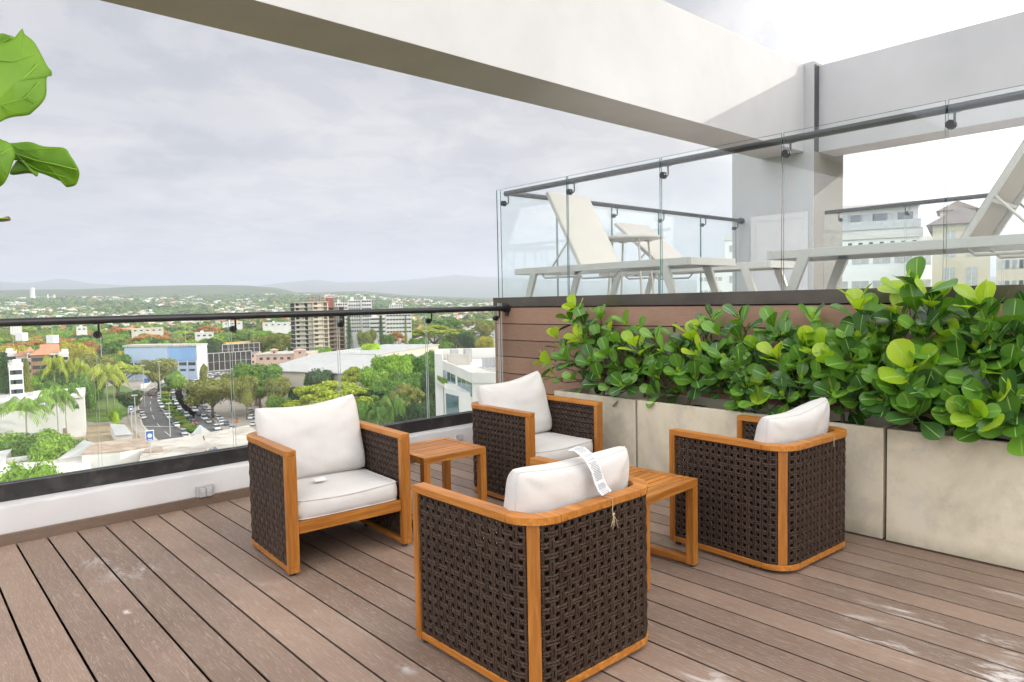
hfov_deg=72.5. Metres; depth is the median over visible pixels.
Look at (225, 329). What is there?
spreading tree
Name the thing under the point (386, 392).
spreading tree
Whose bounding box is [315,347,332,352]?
bush
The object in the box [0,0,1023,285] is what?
sky
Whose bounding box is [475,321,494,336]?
leafy tree
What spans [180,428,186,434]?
queuing car
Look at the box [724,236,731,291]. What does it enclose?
apartment block
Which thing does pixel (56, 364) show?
palm tree
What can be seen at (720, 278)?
apartment block
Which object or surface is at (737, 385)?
shrub
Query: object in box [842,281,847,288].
window
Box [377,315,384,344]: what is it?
conifer tree
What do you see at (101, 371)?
palm tree
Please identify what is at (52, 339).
cube sign
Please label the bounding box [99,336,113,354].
leafy tree
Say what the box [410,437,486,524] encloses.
side table
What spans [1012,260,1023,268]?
window
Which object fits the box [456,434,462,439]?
power socket
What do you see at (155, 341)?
spreading tree
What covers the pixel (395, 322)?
white high rise
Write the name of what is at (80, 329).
house
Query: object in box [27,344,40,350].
leafy tree
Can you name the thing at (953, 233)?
window
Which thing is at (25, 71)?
fiddle leaf fig
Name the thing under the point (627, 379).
clusia shrub
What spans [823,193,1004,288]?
glass railing
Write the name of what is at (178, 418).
bush
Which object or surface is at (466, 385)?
window
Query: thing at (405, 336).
conifer tree
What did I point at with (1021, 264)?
window
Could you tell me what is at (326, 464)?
rattan armchair
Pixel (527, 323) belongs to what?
clad wall
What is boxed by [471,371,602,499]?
rattan armchair
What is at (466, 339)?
leafy tree
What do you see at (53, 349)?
apartment house
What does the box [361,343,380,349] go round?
leafy tree
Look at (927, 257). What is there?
window
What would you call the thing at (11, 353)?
apartment house
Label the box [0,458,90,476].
terrace building
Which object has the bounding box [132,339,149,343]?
leafy tree
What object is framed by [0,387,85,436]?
white building
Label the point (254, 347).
office building
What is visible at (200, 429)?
tent roof
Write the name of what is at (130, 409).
road sign
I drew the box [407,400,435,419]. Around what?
leafy tree
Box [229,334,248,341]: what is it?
spreading tree
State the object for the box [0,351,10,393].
conifer tree
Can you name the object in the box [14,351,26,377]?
apartment house
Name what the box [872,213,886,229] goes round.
window
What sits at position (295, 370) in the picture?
warehouse
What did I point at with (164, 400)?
bush
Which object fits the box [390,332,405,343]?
flame tree
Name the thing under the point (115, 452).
flat roof building
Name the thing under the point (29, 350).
apartment house
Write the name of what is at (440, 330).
spreading tree
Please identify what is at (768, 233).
door
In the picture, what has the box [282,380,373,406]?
spreading tree
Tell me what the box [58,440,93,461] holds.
tin roof house
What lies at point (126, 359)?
leafy tree
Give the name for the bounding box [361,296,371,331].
white high rise
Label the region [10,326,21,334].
house
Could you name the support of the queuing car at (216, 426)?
on the parking lot at (208, 426)
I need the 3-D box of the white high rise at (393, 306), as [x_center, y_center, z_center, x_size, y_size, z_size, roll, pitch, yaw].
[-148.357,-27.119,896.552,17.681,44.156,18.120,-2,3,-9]
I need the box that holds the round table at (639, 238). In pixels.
[607,234,662,294]
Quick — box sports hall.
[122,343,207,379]
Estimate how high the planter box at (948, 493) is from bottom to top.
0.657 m
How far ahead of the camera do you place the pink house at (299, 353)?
373.94 m
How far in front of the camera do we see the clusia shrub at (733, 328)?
4.91 m
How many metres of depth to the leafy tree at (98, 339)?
610.81 m
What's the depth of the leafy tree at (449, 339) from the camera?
634.84 m
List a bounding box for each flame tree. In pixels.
[1,343,19,347]
[23,340,51,346]
[54,337,75,343]
[84,340,99,351]
[108,326,128,332]
[125,334,170,342]
[195,325,222,331]
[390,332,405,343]
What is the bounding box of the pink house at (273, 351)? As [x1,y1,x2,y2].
[270,349,277,353]
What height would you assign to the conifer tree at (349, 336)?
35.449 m
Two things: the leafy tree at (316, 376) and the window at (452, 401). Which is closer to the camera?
the window at (452, 401)
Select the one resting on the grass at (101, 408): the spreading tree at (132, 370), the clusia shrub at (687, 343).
the spreading tree at (132, 370)
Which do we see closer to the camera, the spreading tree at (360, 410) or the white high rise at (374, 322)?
the spreading tree at (360, 410)
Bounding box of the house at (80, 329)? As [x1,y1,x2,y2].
[76,325,86,334]
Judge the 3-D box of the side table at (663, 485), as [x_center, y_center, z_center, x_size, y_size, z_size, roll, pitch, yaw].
[0.660,0.984,3.755,0.470,0.480,0.500,2,5,45]
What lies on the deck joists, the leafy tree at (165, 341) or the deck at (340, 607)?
the deck at (340, 607)
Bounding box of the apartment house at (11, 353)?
[2,348,16,370]
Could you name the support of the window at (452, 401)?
in the modern office
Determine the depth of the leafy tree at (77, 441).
174.62 m
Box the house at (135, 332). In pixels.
[131,326,163,337]
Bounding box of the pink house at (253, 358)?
[231,351,261,371]
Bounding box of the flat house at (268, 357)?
[255,350,317,364]
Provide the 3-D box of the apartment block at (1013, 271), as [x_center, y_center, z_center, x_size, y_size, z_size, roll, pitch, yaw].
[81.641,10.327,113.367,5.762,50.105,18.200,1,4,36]
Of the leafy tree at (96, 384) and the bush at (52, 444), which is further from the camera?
the leafy tree at (96, 384)
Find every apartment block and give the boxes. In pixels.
[697,272,724,292]
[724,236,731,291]
[842,200,922,288]
[920,236,932,286]
[926,201,990,286]
[996,250,1023,284]
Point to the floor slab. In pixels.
(71, 639)
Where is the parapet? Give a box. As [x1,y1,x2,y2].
[0,423,472,546]
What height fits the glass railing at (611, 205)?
1.187 m
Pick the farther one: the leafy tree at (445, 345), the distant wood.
the distant wood
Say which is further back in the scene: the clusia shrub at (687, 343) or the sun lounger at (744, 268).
the sun lounger at (744, 268)
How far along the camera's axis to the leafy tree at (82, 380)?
262.97 m
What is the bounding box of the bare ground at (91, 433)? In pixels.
[72,424,139,441]
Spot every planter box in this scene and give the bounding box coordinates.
[554,387,669,466]
[637,394,897,538]
[886,420,1023,570]
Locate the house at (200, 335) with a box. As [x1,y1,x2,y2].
[195,331,213,340]
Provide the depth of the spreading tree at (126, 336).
676.93 m
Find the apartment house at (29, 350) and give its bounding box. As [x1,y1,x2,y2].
[25,346,33,380]
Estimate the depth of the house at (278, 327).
758.87 m
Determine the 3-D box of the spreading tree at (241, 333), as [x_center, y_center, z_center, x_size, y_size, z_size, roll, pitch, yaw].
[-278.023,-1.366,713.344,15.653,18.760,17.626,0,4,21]
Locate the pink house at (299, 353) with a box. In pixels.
[293,349,305,358]
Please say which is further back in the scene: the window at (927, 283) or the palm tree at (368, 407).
the palm tree at (368, 407)
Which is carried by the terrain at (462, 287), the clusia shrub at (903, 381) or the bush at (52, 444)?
the bush at (52, 444)
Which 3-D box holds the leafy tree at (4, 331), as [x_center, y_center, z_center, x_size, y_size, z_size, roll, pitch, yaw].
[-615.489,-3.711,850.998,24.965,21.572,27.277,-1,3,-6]
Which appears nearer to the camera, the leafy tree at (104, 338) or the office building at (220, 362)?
the office building at (220, 362)
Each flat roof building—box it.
[81,438,148,467]
[139,425,255,460]
[143,447,162,454]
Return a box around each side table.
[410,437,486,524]
[629,466,697,591]
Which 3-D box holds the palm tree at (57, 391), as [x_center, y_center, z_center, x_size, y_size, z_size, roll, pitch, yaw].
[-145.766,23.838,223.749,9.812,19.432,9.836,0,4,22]
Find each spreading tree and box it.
[1,336,15,340]
[22,327,37,331]
[71,337,101,345]
[87,364,150,394]
[104,334,124,338]
[105,341,123,353]
[118,334,131,339]
[144,336,156,341]
[147,339,163,343]
[176,326,196,331]
[214,334,226,341]
[220,327,238,331]
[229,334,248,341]
[232,331,247,340]
[243,323,257,327]
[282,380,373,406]
[298,397,327,405]
[339,366,360,414]
[354,385,403,413]
[356,403,373,420]
[383,383,424,405]
[412,325,459,343]
[412,335,432,338]
[429,332,442,341]
[433,318,462,329]
[445,331,461,348]
[474,319,486,323]
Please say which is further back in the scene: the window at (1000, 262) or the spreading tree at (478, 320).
the spreading tree at (478, 320)
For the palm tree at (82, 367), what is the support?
on the grass at (101, 408)
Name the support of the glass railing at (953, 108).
on the clad wall at (527, 323)
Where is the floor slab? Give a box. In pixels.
[2,530,321,681]
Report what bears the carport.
on the terrain at (462, 287)
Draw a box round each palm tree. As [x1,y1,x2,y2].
[0,396,56,432]
[38,385,74,431]
[40,355,67,381]
[49,383,80,434]
[54,356,76,383]
[72,357,92,378]
[87,363,122,414]
[97,361,129,408]
[357,399,377,421]
[366,405,386,424]
[380,394,406,423]
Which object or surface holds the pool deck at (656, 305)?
on the pool deck base
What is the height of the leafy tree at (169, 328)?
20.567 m
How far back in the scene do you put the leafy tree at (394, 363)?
263.63 m
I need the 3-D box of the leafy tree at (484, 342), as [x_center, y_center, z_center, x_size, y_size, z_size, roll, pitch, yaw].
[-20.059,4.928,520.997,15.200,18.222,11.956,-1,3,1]
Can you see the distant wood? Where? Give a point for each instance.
(117, 306)
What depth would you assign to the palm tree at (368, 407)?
196.35 m
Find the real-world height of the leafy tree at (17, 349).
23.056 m
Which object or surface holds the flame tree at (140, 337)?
on the terrain at (462, 287)
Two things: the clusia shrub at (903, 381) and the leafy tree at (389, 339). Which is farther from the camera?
the leafy tree at (389, 339)
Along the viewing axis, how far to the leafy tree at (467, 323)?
987.36 m
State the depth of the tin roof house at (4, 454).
152.46 m
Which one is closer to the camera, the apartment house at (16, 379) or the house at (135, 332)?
the apartment house at (16, 379)
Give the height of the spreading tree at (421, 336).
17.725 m
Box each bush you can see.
[0,458,59,481]
[29,375,41,384]
[35,465,62,476]
[54,331,74,338]
[108,407,120,421]
[112,412,119,423]
[159,391,170,394]
[160,398,171,402]
[161,387,170,391]
[161,394,169,398]
[163,369,187,391]
[163,406,175,410]
[167,409,178,413]
[171,412,183,417]
[173,416,186,420]
[176,419,190,424]
[179,423,195,427]
[186,426,197,432]
[219,331,230,334]
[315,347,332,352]
[440,336,461,346]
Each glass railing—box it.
[0,303,510,501]
[496,85,1023,296]
[500,190,744,297]
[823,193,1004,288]
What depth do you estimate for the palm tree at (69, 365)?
282.01 m
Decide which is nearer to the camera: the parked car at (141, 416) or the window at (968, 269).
the window at (968, 269)
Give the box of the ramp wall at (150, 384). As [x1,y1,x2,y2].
[140,380,163,388]
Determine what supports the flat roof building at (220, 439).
on the terrain at (462, 287)
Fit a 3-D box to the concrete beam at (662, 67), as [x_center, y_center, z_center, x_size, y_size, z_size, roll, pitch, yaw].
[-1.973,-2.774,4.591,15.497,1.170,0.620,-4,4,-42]
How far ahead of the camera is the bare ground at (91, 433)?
243.20 m
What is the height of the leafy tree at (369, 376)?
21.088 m
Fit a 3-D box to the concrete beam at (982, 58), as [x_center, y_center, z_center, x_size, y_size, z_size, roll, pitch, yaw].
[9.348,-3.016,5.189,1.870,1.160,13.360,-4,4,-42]
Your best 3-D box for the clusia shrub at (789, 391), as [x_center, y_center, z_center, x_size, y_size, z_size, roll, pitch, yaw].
[1.905,0.178,4.571,0.614,0.849,0.842,-4,4,-42]
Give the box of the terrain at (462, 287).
[0,275,995,424]
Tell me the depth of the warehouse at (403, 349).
412.05 m
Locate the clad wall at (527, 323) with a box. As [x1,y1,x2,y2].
[493,284,1023,418]
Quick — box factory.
[17,288,34,298]
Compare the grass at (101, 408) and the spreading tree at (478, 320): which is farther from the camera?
the spreading tree at (478, 320)
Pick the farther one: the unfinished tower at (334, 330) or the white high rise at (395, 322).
the white high rise at (395, 322)
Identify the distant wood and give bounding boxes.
[0,293,494,331]
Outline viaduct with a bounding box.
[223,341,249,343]
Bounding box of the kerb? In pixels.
[138,383,162,440]
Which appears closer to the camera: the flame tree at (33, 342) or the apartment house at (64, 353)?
the apartment house at (64, 353)
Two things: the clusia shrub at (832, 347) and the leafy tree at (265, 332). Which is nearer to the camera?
the clusia shrub at (832, 347)
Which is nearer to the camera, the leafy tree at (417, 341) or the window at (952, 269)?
the window at (952, 269)
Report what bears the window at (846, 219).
in the apartment block at (885, 225)
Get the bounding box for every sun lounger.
[514,192,735,296]
[599,223,795,294]
[767,139,1023,289]
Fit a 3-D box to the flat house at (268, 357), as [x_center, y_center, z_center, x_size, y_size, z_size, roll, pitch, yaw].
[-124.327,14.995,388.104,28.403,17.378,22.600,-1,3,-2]
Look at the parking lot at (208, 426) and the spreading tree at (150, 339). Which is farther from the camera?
the spreading tree at (150, 339)
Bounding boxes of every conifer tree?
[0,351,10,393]
[23,358,33,392]
[345,316,353,348]
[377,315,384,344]
[404,314,407,343]
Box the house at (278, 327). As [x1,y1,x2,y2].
[263,321,290,333]
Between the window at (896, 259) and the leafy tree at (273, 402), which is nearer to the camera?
the window at (896, 259)
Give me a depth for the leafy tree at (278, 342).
555.54 m
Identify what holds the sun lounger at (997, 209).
on the pool deck at (656, 305)
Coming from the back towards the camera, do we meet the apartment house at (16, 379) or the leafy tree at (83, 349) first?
the leafy tree at (83, 349)
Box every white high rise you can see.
[335,300,348,348]
[348,297,361,348]
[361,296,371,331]
[369,315,385,343]
[386,314,411,343]
[389,303,402,308]
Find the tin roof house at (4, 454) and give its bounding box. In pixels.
[0,449,11,468]
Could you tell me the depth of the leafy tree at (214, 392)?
267.71 m
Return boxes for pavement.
[127,389,157,441]
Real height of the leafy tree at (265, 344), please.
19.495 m
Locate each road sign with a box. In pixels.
[129,406,132,435]
[145,430,153,454]
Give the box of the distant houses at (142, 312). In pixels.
[0,293,492,325]
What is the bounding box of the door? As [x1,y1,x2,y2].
[756,217,802,290]
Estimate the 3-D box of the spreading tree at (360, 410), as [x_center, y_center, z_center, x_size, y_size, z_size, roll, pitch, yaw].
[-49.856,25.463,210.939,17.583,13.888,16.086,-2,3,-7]
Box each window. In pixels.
[443,370,455,383]
[446,393,458,413]
[457,376,471,396]
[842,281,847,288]
[843,216,849,222]
[849,215,859,230]
[852,259,868,263]
[852,281,868,287]
[860,214,872,229]
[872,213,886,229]
[873,257,889,262]
[873,280,882,287]
[885,212,897,228]
[894,256,911,262]
[898,211,912,227]
[922,255,930,264]
[922,279,930,286]
[944,231,955,256]
[944,267,954,280]
[966,266,976,285]
[998,260,1009,268]
[1005,260,1016,268]
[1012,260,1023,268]
[1019,259,1023,267]
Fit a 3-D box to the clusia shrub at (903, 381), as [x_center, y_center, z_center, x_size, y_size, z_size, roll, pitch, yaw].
[2.304,0.069,4.021,0.742,1.116,0.639,0,4,22]
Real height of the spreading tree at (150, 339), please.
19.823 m
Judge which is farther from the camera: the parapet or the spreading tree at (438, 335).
the spreading tree at (438, 335)
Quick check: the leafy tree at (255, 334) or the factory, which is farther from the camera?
the factory
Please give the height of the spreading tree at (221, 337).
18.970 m
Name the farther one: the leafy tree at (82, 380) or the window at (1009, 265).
the leafy tree at (82, 380)
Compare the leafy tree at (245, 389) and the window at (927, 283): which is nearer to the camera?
the window at (927, 283)
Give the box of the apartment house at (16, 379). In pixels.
[8,359,23,395]
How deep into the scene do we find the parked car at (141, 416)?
273.04 m
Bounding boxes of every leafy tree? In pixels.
[0,330,9,335]
[0,345,27,362]
[0,431,23,447]
[0,432,39,462]
[22,329,46,332]
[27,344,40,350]
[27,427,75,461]
[29,382,54,390]
[32,369,74,385]
[33,329,51,334]
[36,333,53,335]
[41,380,55,384]
[51,330,72,333]
[59,340,85,363]
[59,382,71,388]
[69,334,93,338]
[72,374,96,423]
[73,345,97,360]
[73,437,87,446]
[74,354,118,371]
[78,374,98,412]
[87,327,97,333]
[95,378,107,410]
[97,336,106,355]
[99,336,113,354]
[101,336,125,354]
[106,353,131,363]
[115,389,144,414]
[119,330,130,337]
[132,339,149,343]
[136,357,178,391]
[156,340,169,343]
[163,326,178,330]
[170,336,186,343]
[182,377,232,417]
[186,339,203,342]
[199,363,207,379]
[205,339,221,352]
[218,335,232,341]
[219,372,236,411]
[228,362,283,407]
[230,374,258,419]
[241,328,256,332]
[249,336,271,352]
[250,332,265,338]
[252,330,271,334]
[262,376,291,398]
[265,396,290,407]
[266,333,291,350]
[285,340,291,350]
[288,387,299,399]
[303,368,333,393]
[356,329,377,347]
[358,365,389,407]
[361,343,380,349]
[370,353,413,379]
[372,377,410,416]
[381,334,394,343]
[394,371,422,398]
[394,402,414,421]
[406,349,434,373]
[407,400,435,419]
[408,338,429,343]
[419,370,435,402]
[435,341,453,348]
[444,332,457,343]
[456,332,475,347]
[462,320,475,327]
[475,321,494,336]
[475,336,494,347]
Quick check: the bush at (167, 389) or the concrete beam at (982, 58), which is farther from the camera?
the bush at (167, 389)
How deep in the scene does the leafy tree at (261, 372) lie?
279.09 m
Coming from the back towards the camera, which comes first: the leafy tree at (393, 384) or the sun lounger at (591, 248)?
the leafy tree at (393, 384)
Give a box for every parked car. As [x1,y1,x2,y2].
[138,414,146,418]
[248,414,254,418]
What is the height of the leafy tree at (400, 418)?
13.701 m
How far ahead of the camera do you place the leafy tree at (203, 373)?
347.48 m
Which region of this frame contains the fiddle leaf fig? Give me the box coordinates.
[0,29,79,221]
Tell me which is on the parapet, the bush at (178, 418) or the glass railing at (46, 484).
the glass railing at (46, 484)
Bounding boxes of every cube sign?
[15,329,27,344]
[46,335,58,343]
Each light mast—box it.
[131,394,137,437]
[140,365,144,406]
[166,402,171,435]
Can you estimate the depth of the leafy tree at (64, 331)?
831.03 m
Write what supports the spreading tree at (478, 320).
on the terrain at (462, 287)
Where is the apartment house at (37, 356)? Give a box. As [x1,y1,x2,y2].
[29,348,49,375]
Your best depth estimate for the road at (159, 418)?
281.50 m
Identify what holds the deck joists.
on the floor slab
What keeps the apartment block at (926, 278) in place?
on the terrain at (462, 287)
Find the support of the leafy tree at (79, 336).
on the terrain at (462, 287)
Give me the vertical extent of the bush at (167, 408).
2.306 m
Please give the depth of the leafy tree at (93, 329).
876.78 m
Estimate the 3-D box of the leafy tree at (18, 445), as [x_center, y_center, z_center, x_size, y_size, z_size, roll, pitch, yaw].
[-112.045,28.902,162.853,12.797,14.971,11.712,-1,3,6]
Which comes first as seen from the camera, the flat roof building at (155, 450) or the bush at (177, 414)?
the flat roof building at (155, 450)
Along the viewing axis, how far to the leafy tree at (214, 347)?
485.69 m
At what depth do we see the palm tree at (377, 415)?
192.89 m
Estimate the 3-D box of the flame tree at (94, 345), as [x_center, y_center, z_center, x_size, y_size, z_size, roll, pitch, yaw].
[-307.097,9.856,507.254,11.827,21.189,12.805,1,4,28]
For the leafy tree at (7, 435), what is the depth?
166.64 m
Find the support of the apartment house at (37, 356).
on the terrain at (462, 287)
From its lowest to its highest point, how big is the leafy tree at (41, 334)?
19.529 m
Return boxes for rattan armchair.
[246,394,411,575]
[412,446,647,681]
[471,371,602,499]
[669,397,846,570]
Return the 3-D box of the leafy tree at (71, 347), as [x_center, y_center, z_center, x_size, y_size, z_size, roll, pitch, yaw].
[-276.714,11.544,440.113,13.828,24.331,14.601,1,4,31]
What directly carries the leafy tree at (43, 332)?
on the terrain at (462, 287)
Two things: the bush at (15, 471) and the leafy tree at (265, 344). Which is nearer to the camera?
the bush at (15, 471)
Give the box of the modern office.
[434,348,495,415]
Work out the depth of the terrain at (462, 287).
14117.73 m
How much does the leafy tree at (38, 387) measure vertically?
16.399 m
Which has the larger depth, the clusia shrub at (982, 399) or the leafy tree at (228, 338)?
the leafy tree at (228, 338)
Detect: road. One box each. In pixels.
[139,376,208,439]
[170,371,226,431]
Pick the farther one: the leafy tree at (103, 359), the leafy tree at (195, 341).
the leafy tree at (195, 341)
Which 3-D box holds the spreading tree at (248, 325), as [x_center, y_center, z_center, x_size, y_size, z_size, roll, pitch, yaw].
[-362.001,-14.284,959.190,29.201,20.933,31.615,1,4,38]
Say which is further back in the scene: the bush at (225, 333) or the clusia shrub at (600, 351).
the bush at (225, 333)
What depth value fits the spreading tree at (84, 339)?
573.26 m
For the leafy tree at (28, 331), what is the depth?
832.23 m
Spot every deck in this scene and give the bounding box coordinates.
[0,456,1023,681]
[536,303,850,306]
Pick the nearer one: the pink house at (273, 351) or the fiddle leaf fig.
the fiddle leaf fig
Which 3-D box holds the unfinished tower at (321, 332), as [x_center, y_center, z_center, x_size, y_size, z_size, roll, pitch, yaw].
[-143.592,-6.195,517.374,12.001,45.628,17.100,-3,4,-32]
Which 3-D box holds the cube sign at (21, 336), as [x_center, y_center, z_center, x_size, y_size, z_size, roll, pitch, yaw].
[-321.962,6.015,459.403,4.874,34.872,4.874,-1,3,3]
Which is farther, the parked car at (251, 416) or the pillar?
the parked car at (251, 416)
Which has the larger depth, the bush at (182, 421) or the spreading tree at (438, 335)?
the spreading tree at (438, 335)
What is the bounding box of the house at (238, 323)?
[222,320,242,332]
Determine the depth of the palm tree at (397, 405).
197.59 m
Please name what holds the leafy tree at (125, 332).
on the terrain at (462, 287)
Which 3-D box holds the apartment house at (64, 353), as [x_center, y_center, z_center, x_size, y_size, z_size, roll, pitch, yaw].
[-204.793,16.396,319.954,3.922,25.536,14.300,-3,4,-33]
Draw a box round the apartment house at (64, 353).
[58,349,68,360]
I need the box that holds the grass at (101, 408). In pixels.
[86,385,133,422]
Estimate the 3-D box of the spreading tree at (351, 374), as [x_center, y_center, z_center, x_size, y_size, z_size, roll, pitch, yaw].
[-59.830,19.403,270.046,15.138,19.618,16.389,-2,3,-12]
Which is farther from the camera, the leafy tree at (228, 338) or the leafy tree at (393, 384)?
the leafy tree at (228, 338)
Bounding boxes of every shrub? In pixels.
[533,294,632,396]
[598,308,678,405]
[639,304,734,406]
[685,303,778,412]
[721,349,751,412]
[738,303,864,424]
[781,283,894,425]
[843,256,983,439]
[922,278,1023,455]
[1017,314,1023,409]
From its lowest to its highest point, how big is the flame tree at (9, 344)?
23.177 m
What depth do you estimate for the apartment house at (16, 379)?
237.17 m
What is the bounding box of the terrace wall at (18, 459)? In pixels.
[6,455,29,462]
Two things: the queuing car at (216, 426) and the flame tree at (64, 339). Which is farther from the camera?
the flame tree at (64, 339)
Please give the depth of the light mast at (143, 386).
306.01 m
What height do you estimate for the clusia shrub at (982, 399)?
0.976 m
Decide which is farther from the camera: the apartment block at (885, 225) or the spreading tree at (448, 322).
the spreading tree at (448, 322)
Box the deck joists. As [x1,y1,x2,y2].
[0,526,302,681]
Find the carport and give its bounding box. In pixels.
[110,423,132,439]
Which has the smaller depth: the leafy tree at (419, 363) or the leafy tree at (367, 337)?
the leafy tree at (419, 363)
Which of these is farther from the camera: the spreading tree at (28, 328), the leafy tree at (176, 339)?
the spreading tree at (28, 328)
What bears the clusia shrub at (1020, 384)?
in the planter box at (948, 493)
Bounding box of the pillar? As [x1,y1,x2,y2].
[732,61,842,291]
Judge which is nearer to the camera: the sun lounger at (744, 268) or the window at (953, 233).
the sun lounger at (744, 268)
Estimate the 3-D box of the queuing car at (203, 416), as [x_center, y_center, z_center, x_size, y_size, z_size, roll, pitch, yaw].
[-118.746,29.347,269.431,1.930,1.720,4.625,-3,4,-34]
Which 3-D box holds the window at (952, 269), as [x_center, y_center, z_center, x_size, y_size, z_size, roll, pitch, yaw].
[38.101,-5.310,60.828,0.800,2.200,0.100,1,4,33]
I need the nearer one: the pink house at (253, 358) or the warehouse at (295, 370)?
the warehouse at (295, 370)
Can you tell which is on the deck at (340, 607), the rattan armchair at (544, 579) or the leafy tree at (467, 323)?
the rattan armchair at (544, 579)
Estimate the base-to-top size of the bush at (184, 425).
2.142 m
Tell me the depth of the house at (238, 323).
837.52 m
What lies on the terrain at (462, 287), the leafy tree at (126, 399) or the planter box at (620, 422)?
the leafy tree at (126, 399)
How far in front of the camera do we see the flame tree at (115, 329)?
778.61 m
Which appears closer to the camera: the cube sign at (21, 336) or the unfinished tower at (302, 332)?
the cube sign at (21, 336)
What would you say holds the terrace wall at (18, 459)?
on the terrace building at (71, 466)
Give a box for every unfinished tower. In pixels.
[289,302,314,350]
[313,302,329,349]
[326,296,345,350]
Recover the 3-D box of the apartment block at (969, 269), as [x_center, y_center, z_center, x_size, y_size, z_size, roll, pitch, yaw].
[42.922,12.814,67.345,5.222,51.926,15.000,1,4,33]
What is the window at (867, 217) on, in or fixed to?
in the apartment block at (885, 225)
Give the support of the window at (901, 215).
in the apartment block at (885, 225)
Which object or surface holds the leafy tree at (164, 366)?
on the terrain at (462, 287)
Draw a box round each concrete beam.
[100,0,803,158]
[819,12,1023,156]
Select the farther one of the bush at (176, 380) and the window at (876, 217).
the bush at (176, 380)
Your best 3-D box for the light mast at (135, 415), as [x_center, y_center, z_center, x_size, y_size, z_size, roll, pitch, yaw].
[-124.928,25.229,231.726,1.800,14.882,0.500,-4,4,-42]
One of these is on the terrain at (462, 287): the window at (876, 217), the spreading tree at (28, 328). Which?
the spreading tree at (28, 328)
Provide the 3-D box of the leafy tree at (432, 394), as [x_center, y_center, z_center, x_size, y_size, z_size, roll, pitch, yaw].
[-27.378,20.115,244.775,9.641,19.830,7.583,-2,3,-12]
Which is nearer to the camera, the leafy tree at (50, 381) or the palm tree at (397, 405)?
the palm tree at (397, 405)
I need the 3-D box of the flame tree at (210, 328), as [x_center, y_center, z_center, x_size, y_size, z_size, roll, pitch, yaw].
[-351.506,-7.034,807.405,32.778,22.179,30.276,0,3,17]
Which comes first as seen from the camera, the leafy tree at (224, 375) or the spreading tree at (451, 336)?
the leafy tree at (224, 375)
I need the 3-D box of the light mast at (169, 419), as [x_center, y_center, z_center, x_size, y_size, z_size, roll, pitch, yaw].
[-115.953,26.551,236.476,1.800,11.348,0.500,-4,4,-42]
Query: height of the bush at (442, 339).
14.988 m
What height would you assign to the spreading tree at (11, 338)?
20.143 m
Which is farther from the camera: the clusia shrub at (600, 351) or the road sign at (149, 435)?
the road sign at (149, 435)
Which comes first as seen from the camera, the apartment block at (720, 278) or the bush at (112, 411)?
the apartment block at (720, 278)
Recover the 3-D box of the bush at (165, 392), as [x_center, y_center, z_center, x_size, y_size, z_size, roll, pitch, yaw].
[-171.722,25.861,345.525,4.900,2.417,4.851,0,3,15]
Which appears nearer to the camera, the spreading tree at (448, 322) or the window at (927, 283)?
the window at (927, 283)
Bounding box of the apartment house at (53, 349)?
[40,344,59,370]
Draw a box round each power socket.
[196,483,213,497]
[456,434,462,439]
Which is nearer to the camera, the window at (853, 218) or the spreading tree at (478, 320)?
the window at (853, 218)
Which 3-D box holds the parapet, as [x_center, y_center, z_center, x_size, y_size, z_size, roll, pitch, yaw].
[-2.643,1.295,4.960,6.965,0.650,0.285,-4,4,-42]
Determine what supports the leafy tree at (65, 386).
on the terrain at (462, 287)
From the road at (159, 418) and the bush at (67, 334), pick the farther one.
the bush at (67, 334)
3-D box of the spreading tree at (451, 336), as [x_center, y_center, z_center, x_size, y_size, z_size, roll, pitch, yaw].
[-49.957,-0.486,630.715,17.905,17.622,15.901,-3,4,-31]
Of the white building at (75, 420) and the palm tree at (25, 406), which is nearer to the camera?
the palm tree at (25, 406)
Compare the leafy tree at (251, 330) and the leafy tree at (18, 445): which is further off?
the leafy tree at (251, 330)
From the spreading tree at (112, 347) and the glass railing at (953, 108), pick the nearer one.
the glass railing at (953, 108)
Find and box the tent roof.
[191,425,209,434]
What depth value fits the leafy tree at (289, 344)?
539.33 m
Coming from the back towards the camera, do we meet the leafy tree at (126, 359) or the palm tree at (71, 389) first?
the leafy tree at (126, 359)
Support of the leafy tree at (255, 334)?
on the terrain at (462, 287)
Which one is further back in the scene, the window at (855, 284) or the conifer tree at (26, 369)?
the conifer tree at (26, 369)
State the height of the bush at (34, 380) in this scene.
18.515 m
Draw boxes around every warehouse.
[263,354,418,405]
[315,344,438,355]
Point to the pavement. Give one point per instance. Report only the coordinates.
(141, 429)
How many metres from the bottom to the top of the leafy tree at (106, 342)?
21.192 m
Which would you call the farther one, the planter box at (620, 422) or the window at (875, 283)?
the window at (875, 283)
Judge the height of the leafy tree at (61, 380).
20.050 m
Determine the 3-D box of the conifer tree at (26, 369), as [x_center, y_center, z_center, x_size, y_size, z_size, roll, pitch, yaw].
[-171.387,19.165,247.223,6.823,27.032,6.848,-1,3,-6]
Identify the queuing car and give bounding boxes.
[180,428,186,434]
[201,414,207,419]
[213,424,220,429]
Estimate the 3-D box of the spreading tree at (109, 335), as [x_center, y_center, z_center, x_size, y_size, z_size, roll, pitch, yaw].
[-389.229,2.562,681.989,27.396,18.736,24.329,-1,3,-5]
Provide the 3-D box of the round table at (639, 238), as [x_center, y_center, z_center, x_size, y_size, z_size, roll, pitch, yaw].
[1.273,-0.766,7.479,0.670,0.685,0.670,-4,4,-42]

